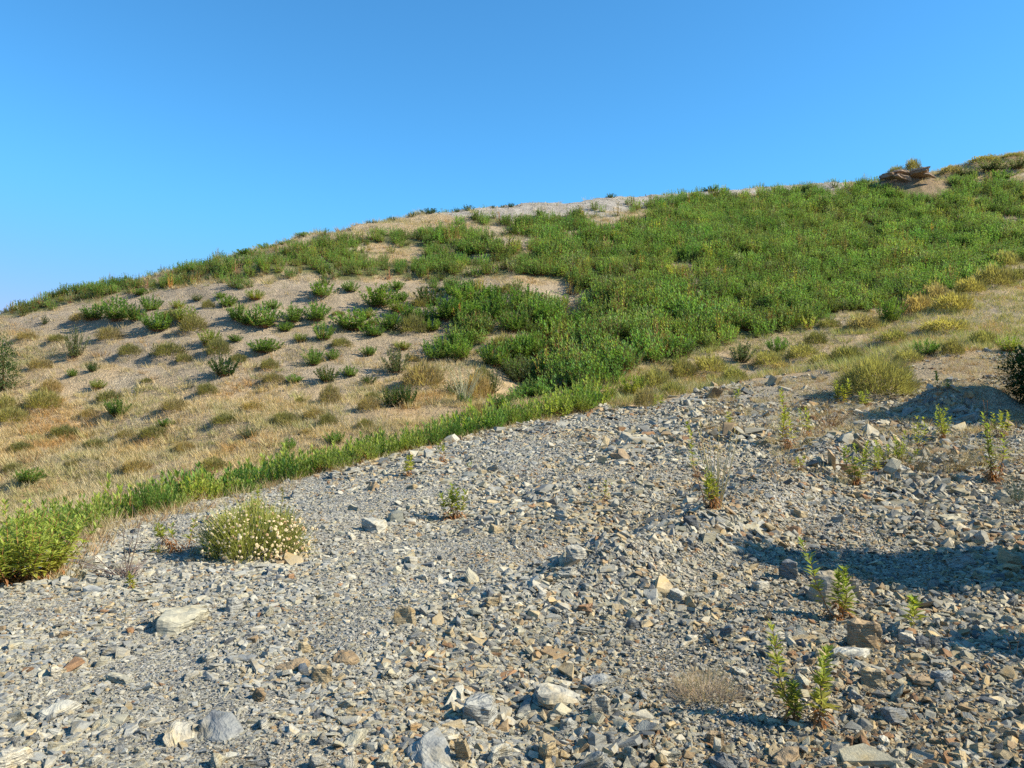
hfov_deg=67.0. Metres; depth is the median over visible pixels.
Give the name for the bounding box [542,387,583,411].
shrub
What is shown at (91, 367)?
shrub
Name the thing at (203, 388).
shrub
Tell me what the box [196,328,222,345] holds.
shrub
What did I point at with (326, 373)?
shrub
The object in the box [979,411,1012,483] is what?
leafy plant
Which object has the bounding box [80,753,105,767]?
rock
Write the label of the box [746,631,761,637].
rock
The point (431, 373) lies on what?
shrub
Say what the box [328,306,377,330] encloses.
shrub
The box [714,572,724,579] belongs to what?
rock
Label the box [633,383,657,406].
shrub
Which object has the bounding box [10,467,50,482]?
shrub
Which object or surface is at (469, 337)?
shrub
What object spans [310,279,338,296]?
shrub
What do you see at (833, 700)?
rock
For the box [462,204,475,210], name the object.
shrub
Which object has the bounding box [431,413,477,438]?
shrub
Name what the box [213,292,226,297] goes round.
shrub
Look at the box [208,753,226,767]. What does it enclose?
rock
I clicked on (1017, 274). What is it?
shrub
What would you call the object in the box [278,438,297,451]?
shrub
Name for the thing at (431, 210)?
shrub
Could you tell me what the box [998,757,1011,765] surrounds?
rock
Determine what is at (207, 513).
rock
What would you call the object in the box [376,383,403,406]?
shrub
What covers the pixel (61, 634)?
rock
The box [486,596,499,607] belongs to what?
rock
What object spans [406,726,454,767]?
rock
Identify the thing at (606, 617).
rock
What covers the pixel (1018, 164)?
shrub
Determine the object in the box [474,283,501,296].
shrub
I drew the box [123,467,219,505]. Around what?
shrub
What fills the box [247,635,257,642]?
rock
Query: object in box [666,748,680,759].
rock
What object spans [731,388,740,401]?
leafy plant
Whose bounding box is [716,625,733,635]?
rock
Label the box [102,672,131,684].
rock
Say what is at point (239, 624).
rock
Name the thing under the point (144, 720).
rock
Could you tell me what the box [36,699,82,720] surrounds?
rock
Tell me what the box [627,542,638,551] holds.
rock
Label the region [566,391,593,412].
shrub
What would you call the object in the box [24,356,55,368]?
shrub
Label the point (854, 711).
rock
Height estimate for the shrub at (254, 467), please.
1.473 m
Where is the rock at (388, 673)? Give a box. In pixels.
[381,668,398,680]
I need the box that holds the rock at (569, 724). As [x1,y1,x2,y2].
[559,717,578,730]
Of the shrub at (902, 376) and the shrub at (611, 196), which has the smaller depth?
the shrub at (902, 376)
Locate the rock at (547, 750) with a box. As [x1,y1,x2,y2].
[539,739,557,760]
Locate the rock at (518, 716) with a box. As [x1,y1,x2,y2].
[514,711,531,720]
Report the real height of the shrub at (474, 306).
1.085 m
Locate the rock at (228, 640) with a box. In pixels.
[222,636,234,644]
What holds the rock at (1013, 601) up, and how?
on the ground at (296, 292)
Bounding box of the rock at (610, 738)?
[602,733,615,743]
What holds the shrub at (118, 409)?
on the ground at (296, 292)
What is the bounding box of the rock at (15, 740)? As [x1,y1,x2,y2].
[12,737,20,746]
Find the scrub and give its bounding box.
[0,168,1023,402]
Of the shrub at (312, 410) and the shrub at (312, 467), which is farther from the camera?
the shrub at (312, 410)
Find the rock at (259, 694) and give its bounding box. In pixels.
[252,687,265,701]
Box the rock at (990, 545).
[986,542,993,548]
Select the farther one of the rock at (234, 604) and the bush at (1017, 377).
the bush at (1017, 377)
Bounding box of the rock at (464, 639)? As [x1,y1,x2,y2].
[462,635,474,641]
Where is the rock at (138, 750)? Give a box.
[133,747,143,753]
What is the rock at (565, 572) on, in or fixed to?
on the ground at (296, 292)
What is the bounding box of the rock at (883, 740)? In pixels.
[878,735,889,745]
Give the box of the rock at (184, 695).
[177,690,191,700]
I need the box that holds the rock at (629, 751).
[622,746,635,760]
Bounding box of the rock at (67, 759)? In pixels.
[64,753,72,766]
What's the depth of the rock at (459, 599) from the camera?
5.23 m
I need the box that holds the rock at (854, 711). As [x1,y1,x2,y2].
[847,704,862,718]
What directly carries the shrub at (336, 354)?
on the ground at (296, 292)
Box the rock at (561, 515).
[554,509,571,520]
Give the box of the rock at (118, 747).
[113,743,126,753]
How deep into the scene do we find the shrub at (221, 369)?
31.81 m
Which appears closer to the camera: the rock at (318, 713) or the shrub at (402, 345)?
the rock at (318, 713)
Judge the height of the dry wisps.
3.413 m
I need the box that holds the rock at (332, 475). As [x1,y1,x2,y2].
[328,472,339,478]
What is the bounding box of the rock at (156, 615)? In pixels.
[152,610,160,625]
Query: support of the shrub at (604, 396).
on the ground at (296, 292)
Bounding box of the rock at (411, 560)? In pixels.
[404,556,417,564]
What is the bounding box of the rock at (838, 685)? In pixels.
[828,681,844,690]
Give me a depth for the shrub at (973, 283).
39.52 m
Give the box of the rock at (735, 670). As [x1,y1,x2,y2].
[728,666,748,676]
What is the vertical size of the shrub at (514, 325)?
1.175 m
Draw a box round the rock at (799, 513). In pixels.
[792,509,807,517]
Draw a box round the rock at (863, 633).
[846,617,881,649]
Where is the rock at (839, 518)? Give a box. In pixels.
[830,514,844,522]
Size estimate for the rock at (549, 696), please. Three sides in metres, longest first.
0.323 x 0.247 x 0.137 m
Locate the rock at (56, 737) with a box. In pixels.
[53,735,60,740]
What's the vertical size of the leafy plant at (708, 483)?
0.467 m
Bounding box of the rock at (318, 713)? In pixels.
[312,709,325,718]
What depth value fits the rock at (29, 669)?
4.24 m
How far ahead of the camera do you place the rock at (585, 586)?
5.60 m
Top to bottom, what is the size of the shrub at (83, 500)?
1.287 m
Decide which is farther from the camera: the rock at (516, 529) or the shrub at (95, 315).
the shrub at (95, 315)
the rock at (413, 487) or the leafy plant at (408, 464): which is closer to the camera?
the rock at (413, 487)
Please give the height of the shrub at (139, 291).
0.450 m
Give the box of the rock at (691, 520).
[683,515,698,529]
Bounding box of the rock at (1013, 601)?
[1006,596,1018,606]
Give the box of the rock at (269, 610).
[261,606,273,616]
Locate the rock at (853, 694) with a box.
[846,689,863,700]
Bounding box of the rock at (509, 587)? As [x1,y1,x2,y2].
[504,584,514,591]
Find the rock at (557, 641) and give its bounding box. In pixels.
[553,637,561,645]
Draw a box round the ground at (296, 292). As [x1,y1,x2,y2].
[0,152,1023,767]
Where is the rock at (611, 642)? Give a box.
[604,638,618,646]
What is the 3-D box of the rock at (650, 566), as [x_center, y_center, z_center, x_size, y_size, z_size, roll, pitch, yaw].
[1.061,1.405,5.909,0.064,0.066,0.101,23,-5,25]
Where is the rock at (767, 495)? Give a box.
[764,493,773,499]
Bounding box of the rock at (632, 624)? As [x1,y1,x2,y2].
[625,618,641,629]
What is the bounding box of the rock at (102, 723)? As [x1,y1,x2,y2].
[90,718,110,731]
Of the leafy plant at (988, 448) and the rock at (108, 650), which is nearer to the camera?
the rock at (108, 650)
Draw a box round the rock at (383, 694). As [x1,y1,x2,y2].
[372,688,393,701]
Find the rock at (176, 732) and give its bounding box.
[162,720,198,746]
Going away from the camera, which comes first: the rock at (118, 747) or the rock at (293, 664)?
the rock at (118, 747)
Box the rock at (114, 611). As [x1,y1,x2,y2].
[105,609,116,613]
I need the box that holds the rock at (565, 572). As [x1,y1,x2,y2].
[556,567,576,578]
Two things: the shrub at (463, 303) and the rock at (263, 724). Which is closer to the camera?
the rock at (263, 724)
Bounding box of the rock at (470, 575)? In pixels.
[464,567,478,583]
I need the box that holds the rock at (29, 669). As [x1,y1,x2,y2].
[22,667,33,672]
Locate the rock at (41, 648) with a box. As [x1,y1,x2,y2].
[34,644,49,652]
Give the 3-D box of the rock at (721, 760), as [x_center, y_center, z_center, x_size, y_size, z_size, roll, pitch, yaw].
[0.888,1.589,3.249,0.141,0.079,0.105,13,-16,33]
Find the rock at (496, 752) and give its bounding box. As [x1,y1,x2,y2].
[487,743,512,765]
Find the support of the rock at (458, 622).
on the ground at (296, 292)
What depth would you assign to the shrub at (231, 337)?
35.16 m
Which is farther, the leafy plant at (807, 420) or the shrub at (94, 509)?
the leafy plant at (807, 420)
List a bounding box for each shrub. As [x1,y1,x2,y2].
[0,392,20,409]
[0,405,30,421]
[0,520,50,563]
[0,535,22,578]
[1,461,23,471]
[1,498,49,546]
[2,505,87,546]
[2,514,59,562]
[5,439,35,451]
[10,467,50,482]
[13,330,37,338]
[21,385,65,408]
[21,504,103,538]
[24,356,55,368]
[26,501,94,535]
[38,377,63,392]
[41,315,50,323]
[45,495,115,528]
[47,333,68,340]
[48,423,81,437]
[57,491,134,519]
[58,325,90,358]
[59,471,153,515]
[64,459,81,465]
[65,368,78,376]
[68,312,91,320]
[69,492,121,530]
[75,494,143,521]
[78,407,98,416]
[78,437,108,448]
[79,303,106,319]
[82,493,173,513]
[85,361,100,371]
[89,378,107,388]
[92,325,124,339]
[93,389,123,401]
[95,294,136,320]
[103,396,131,416]
[114,428,134,437]
[115,341,144,354]
[118,457,153,472]
[119,482,193,513]
[121,304,146,320]
[122,483,185,516]
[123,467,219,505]
[130,287,149,294]
[130,482,165,514]
[135,424,167,437]
[136,293,164,310]
[136,468,220,501]
[137,309,172,331]
[138,474,190,507]
[140,378,151,382]
[144,484,175,511]
[148,340,188,356]
[152,461,239,497]
[153,418,176,426]
[155,397,186,410]
[160,307,179,320]
[168,300,186,308]
[171,304,198,321]
[171,439,194,451]
[174,353,193,361]
[176,474,216,504]
[177,313,209,331]
[181,464,223,501]
[189,293,201,300]
[190,468,249,496]
[194,380,219,393]
[195,455,228,470]
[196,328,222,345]
[201,298,215,307]
[202,334,234,354]
[206,352,242,376]
[207,472,255,497]
[209,412,237,424]
[209,462,263,488]
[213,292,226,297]
[215,294,237,306]
[218,460,282,490]
[219,456,272,480]
[224,454,273,482]
[225,301,251,320]
[226,334,243,341]
[228,353,248,361]
[232,248,256,254]
[235,312,254,324]
[236,424,263,437]
[239,454,273,475]
[240,399,265,410]
[244,288,266,299]
[244,301,284,327]
[246,337,285,352]
[254,442,310,483]
[256,243,277,248]
[256,442,307,474]
[258,357,279,368]
[261,370,286,382]
[262,452,305,483]
[263,447,310,480]
[264,298,281,307]
[269,410,297,423]
[275,321,294,331]
[278,302,304,322]
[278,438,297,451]
[284,374,304,381]
[290,332,309,341]
[290,443,342,470]
[294,232,309,236]
[295,396,305,402]
[298,447,322,466]
[299,428,312,433]
[299,451,327,476]
[300,300,331,320]
[300,346,324,365]
[301,406,323,417]
[308,447,345,473]
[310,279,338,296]
[312,319,336,340]
[313,365,339,381]
[313,437,355,469]
[316,447,365,464]
[318,383,342,402]
[318,411,338,424]
[319,444,360,466]
[322,430,344,441]
[325,349,340,359]
[326,435,376,458]
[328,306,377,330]
[328,337,355,346]
[339,365,359,376]
[339,430,389,457]
[340,280,360,291]
[344,434,380,463]
[355,393,381,409]
[356,307,377,318]
[356,416,373,426]
[357,323,387,335]
[358,282,404,307]
[358,344,377,355]
[358,426,395,450]
[358,431,398,458]
[358,436,395,457]
[359,374,379,382]
[364,391,377,398]
[374,310,408,330]
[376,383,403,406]
[379,345,410,372]
[385,422,424,446]
[387,278,405,289]
[387,297,407,312]
[393,340,411,349]
[393,434,416,452]
[394,291,408,300]
[394,425,429,450]
[395,383,416,405]
[398,302,419,316]
[398,310,426,332]
[398,358,444,385]
[405,355,420,361]
[409,296,428,306]
[413,283,444,305]
[415,306,433,321]
[415,414,464,441]
[417,421,446,444]
[419,337,455,359]
[420,208,439,213]
[420,417,462,440]
[422,317,441,331]
[425,294,464,320]
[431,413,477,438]
[439,409,486,435]
[440,377,471,394]
[443,335,473,359]
[443,420,463,436]
[444,283,459,294]
[445,331,475,344]
[445,405,501,430]
[446,297,466,313]
[448,282,491,302]
[448,398,493,433]
[456,392,472,402]
[457,313,495,335]
[459,368,493,400]
[461,299,486,316]
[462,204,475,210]
[466,393,509,428]
[466,399,489,416]
[472,301,506,320]
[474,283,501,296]
[474,363,490,380]
[475,337,512,366]
[478,405,507,429]
[480,289,517,309]
[483,368,506,392]
[485,333,522,348]
[485,393,515,408]
[493,403,524,425]
[493,404,532,424]
[496,309,529,332]
[497,282,519,293]
[497,398,540,419]
[501,353,539,382]
[503,332,533,358]
[505,398,551,419]
[506,283,542,306]
[508,399,547,420]
[516,294,559,320]
[520,391,573,419]
[524,330,550,356]
[524,379,552,397]
[531,386,575,418]
[539,319,564,340]
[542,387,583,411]
[543,387,578,415]
[552,294,570,307]
[559,377,608,402]
[560,380,602,408]
[563,376,615,404]
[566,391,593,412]
[589,372,617,402]
[606,193,616,197]
[616,373,648,395]
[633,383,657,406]
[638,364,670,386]
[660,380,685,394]
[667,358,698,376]
[692,352,730,371]
[700,185,719,190]
[718,365,748,379]
[729,338,758,361]
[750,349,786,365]
[765,334,789,351]
[770,361,790,369]
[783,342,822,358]
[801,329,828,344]
[804,351,830,364]
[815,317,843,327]
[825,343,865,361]
[829,348,925,395]
[845,312,880,328]
[874,296,908,321]
[874,327,913,341]
[887,164,904,172]
[892,346,926,361]
[897,290,936,313]
[904,158,921,170]
[909,338,941,354]
[918,315,975,331]
[922,281,952,299]
[926,288,977,309]
[938,164,960,174]
[939,335,965,354]
[947,165,979,175]
[953,274,988,293]
[962,153,1000,165]
[967,325,998,344]
[972,260,1018,285]
[974,157,1011,171]
[987,249,1022,265]
[988,167,1018,178]
[994,333,1023,351]
[1000,152,1023,157]
[1002,155,1023,168]
[1007,265,1023,280]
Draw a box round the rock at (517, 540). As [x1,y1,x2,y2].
[512,537,520,543]
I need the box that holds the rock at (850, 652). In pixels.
[832,647,871,658]
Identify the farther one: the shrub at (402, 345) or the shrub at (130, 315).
the shrub at (130, 315)
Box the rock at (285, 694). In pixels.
[281,692,288,698]
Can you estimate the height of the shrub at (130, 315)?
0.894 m
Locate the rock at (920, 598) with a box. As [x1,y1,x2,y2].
[913,595,924,601]
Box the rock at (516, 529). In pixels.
[508,526,519,532]
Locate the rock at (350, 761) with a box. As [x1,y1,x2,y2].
[333,754,357,767]
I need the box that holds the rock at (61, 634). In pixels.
[56,631,71,637]
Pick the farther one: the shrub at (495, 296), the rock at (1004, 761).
the shrub at (495, 296)
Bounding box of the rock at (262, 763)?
[242,758,270,767]
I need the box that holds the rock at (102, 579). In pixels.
[95,577,107,584]
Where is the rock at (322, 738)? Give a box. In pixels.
[315,732,331,744]
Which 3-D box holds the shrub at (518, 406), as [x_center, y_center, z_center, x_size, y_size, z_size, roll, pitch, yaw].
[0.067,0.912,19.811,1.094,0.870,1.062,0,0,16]
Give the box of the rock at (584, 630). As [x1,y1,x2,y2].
[577,627,594,634]
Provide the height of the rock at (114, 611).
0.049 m
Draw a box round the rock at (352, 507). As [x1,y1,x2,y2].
[347,504,358,510]
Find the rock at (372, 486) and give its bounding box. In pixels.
[367,482,379,490]
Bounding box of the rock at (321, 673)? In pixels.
[311,664,332,682]
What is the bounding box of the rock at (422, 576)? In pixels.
[418,574,427,581]
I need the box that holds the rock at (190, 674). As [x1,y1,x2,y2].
[184,669,199,680]
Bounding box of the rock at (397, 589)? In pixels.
[394,587,407,591]
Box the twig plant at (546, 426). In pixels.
[535,414,556,431]
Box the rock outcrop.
[879,166,935,180]
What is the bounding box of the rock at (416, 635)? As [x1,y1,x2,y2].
[408,631,426,640]
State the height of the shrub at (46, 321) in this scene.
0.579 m
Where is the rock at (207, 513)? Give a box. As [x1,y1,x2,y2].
[206,512,228,521]
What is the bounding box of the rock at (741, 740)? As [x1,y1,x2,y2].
[738,737,747,744]
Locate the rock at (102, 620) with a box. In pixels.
[97,619,109,622]
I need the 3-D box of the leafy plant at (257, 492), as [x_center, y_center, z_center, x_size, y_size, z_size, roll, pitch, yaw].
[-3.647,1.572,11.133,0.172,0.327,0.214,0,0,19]
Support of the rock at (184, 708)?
on the ground at (296, 292)
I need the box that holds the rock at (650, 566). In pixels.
[647,563,653,569]
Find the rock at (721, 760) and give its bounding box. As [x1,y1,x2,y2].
[707,752,738,767]
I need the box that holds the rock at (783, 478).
[778,476,788,480]
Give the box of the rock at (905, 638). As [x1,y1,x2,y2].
[898,632,915,643]
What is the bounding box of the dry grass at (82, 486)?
[0,150,1023,523]
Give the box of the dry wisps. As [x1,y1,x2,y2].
[17,343,1023,580]
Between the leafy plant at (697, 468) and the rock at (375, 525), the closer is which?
the rock at (375, 525)
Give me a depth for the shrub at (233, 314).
37.03 m
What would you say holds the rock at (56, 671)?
on the ground at (296, 292)
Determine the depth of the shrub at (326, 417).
26.32 m
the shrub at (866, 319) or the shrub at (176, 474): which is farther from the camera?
the shrub at (866, 319)
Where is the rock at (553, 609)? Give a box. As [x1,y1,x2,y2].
[549,607,558,614]
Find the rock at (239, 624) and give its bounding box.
[232,621,243,626]
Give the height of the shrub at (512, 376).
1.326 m
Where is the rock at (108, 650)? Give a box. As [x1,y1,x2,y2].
[101,644,116,655]
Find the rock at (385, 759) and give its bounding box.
[376,751,392,767]
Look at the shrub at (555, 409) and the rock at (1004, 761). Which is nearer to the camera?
the rock at (1004, 761)
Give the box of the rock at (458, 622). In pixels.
[455,615,461,628]
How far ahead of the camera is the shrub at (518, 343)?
34.16 m
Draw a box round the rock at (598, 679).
[581,673,615,686]
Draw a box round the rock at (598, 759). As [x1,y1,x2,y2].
[575,751,613,767]
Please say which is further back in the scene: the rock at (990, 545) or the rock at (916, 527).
the rock at (916, 527)
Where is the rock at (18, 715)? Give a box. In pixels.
[4,710,27,722]
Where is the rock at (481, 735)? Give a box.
[477,732,486,738]
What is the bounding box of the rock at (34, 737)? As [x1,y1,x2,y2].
[26,733,39,740]
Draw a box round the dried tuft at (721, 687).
[659,662,750,711]
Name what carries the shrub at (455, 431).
on the ground at (296, 292)
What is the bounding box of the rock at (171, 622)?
[156,605,209,635]
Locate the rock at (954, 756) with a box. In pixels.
[947,752,964,760]
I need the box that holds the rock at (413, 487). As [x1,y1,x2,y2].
[406,484,417,489]
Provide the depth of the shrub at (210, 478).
12.03 m
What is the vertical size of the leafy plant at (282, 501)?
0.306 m
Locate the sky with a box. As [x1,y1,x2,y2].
[0,0,1023,313]
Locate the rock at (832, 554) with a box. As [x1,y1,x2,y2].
[827,551,841,559]
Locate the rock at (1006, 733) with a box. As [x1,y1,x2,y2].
[1003,730,1019,739]
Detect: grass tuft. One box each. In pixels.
[446,366,484,401]
[802,408,859,426]
[882,444,945,471]
[922,447,996,471]
[998,471,1023,500]
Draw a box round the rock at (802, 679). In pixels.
[792,673,810,686]
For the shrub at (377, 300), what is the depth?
39.07 m
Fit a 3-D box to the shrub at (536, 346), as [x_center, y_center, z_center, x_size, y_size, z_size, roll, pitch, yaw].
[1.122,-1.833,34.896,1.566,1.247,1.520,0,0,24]
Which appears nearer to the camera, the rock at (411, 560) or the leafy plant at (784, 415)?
the rock at (411, 560)
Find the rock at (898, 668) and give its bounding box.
[895,665,904,671]
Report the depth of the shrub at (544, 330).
36.72 m
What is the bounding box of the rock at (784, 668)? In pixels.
[781,666,788,672]
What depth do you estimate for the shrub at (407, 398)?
27.98 m
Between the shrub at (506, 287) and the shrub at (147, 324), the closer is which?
the shrub at (147, 324)
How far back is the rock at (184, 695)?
3.94 m
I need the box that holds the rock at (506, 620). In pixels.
[504,618,510,623]
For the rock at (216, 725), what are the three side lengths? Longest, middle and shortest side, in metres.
0.280 x 0.219 x 0.094 m
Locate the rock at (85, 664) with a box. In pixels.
[77,657,87,668]
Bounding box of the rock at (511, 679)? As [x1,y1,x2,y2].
[506,675,516,682]
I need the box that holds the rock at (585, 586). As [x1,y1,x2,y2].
[581,583,592,590]
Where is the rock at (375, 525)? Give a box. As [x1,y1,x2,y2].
[361,518,387,533]
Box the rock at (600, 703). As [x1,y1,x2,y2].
[590,694,610,713]
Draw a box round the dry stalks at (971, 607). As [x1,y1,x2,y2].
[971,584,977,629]
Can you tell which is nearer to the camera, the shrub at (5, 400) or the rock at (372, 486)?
the rock at (372, 486)
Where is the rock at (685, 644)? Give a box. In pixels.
[680,639,697,647]
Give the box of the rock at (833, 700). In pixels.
[825,694,842,710]
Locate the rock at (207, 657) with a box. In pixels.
[202,652,218,662]
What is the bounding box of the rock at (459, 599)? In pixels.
[455,597,464,602]
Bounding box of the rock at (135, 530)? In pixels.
[129,528,140,533]
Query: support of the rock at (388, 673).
on the ground at (296, 292)
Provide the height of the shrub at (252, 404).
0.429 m
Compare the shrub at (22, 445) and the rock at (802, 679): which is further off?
the shrub at (22, 445)
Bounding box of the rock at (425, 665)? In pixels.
[418,660,432,671]
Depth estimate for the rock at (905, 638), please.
4.74 m
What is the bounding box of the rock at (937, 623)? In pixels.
[934,620,940,628]
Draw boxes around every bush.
[0,498,101,586]
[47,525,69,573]
[69,504,156,577]
[189,490,318,565]
[995,343,1023,404]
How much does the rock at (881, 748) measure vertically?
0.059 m
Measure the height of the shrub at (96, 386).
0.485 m
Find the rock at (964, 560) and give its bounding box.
[946,552,976,567]
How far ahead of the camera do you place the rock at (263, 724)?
3.57 m
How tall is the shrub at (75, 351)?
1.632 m
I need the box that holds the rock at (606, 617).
[601,614,611,620]
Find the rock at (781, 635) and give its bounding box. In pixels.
[773,630,791,641]
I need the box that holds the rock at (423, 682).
[415,678,432,685]
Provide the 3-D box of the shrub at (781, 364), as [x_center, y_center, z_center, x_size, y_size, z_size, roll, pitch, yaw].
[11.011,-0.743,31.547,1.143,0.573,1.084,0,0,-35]
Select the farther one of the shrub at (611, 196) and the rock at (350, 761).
the shrub at (611, 196)
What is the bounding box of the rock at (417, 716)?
[413,713,425,718]
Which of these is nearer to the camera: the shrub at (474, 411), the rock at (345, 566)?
the rock at (345, 566)
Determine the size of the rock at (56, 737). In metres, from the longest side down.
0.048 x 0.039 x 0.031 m
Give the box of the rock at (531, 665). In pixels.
[527,662,534,671]
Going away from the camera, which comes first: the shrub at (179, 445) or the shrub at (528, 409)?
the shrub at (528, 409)
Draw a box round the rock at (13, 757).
[0,747,33,767]
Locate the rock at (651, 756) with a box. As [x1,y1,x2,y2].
[648,753,654,760]
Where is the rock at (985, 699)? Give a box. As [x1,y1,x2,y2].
[979,696,998,704]
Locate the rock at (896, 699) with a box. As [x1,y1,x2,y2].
[894,696,904,702]
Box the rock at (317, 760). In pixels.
[308,753,326,767]
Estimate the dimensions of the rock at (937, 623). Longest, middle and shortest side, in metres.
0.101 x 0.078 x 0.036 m
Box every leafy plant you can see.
[123,570,137,588]
[151,518,197,553]
[151,544,161,554]
[254,484,262,501]
[278,487,285,502]
[403,454,414,475]
[436,441,447,462]
[437,483,469,520]
[587,481,611,504]
[650,394,663,408]
[685,420,703,501]
[689,449,709,478]
[701,467,720,508]
[725,411,732,422]
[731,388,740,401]
[765,620,804,722]
[777,387,798,450]
[781,678,808,727]
[795,455,806,471]
[796,405,814,436]
[797,536,842,621]
[805,644,840,730]
[827,565,856,620]
[831,378,851,402]
[841,440,871,485]
[857,389,872,406]
[867,446,883,469]
[873,430,919,466]
[899,593,930,628]
[910,415,929,449]
[931,404,952,438]
[943,379,950,398]
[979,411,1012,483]
[991,410,1012,436]
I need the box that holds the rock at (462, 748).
[454,738,471,759]
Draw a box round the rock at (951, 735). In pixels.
[945,732,960,740]
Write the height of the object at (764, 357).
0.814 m
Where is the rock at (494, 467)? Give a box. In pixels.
[486,464,497,470]
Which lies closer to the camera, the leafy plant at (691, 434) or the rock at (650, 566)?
the rock at (650, 566)
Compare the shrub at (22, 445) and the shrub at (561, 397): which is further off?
the shrub at (22, 445)
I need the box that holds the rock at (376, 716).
[371,712,382,721]
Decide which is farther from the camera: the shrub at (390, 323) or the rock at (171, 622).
the shrub at (390, 323)
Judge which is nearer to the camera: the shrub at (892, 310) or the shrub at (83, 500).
the shrub at (83, 500)
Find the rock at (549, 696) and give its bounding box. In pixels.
[532,683,579,709]
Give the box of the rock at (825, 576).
[808,570,861,603]
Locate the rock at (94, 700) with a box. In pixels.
[86,695,102,704]
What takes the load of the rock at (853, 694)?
on the ground at (296, 292)
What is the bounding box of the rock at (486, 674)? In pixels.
[475,671,489,678]
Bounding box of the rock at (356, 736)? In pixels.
[343,728,368,746]
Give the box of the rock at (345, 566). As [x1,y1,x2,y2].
[342,562,349,570]
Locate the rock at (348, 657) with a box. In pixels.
[332,650,359,664]
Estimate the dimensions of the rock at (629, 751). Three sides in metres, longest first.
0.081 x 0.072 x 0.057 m
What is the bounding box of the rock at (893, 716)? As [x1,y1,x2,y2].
[880,707,908,724]
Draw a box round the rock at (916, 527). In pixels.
[910,524,923,531]
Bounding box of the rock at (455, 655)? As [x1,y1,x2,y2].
[450,650,464,658]
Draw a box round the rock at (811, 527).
[805,525,814,529]
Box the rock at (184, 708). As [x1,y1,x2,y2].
[176,705,188,712]
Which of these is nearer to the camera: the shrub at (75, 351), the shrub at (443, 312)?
the shrub at (75, 351)
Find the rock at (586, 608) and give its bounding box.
[577,602,592,615]
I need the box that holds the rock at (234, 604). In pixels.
[225,597,245,612]
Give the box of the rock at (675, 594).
[669,588,685,602]
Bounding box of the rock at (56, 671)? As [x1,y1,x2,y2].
[50,664,66,677]
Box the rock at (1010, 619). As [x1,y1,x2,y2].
[999,615,1018,623]
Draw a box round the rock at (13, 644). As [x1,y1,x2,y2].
[7,640,23,649]
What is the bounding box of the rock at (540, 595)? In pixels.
[536,592,546,598]
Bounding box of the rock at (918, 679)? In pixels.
[910,671,935,688]
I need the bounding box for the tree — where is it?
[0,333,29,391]
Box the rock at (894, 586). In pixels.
[890,582,899,590]
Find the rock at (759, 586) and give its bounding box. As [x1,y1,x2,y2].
[752,581,769,591]
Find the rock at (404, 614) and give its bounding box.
[393,605,415,625]
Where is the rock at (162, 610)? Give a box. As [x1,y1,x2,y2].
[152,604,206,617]
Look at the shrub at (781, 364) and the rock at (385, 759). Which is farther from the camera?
the shrub at (781, 364)
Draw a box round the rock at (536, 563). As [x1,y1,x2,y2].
[531,559,542,567]
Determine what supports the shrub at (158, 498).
on the ground at (296, 292)
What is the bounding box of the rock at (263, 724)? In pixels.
[259,716,268,730]
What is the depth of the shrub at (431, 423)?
18.45 m
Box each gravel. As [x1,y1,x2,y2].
[0,341,1023,767]
[37,181,841,381]
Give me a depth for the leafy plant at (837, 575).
5.25 m
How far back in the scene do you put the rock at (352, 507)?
9.88 m
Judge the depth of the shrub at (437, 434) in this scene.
16.62 m
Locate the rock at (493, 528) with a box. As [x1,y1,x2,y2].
[488,524,504,533]
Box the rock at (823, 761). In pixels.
[815,756,836,767]
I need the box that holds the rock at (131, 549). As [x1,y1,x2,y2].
[125,548,133,553]
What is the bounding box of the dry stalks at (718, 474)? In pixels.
[697,420,738,506]
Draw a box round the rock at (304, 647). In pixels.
[297,642,313,653]
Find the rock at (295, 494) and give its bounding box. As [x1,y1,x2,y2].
[291,490,302,498]
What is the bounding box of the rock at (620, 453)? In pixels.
[609,448,629,461]
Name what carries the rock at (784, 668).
on the ground at (296, 292)
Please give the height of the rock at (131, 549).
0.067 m
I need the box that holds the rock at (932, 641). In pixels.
[915,635,940,649]
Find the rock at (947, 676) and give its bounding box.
[930,670,952,685]
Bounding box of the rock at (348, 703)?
[335,699,355,707]
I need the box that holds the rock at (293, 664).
[275,658,309,670]
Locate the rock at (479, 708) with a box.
[462,693,497,726]
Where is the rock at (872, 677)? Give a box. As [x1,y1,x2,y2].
[860,666,886,688]
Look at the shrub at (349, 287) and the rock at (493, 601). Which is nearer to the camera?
the rock at (493, 601)
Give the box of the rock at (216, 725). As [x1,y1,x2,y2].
[197,709,243,742]
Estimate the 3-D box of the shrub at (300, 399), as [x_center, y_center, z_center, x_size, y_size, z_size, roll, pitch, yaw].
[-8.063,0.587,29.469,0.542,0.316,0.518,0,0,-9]
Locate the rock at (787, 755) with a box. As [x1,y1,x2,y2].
[772,746,800,765]
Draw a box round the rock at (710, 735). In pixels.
[706,730,725,746]
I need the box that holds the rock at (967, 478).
[957,475,973,481]
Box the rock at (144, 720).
[138,717,150,726]
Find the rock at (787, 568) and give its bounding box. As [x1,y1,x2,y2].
[778,559,797,580]
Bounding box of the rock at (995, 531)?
[989,529,1002,532]
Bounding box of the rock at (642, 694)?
[637,688,647,700]
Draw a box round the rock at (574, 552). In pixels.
[565,545,586,562]
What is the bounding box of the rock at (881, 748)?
[876,745,889,753]
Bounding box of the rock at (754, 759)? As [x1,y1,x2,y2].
[749,757,759,764]
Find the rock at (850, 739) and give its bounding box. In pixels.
[844,736,854,745]
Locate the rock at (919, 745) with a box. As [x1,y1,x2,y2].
[912,741,925,749]

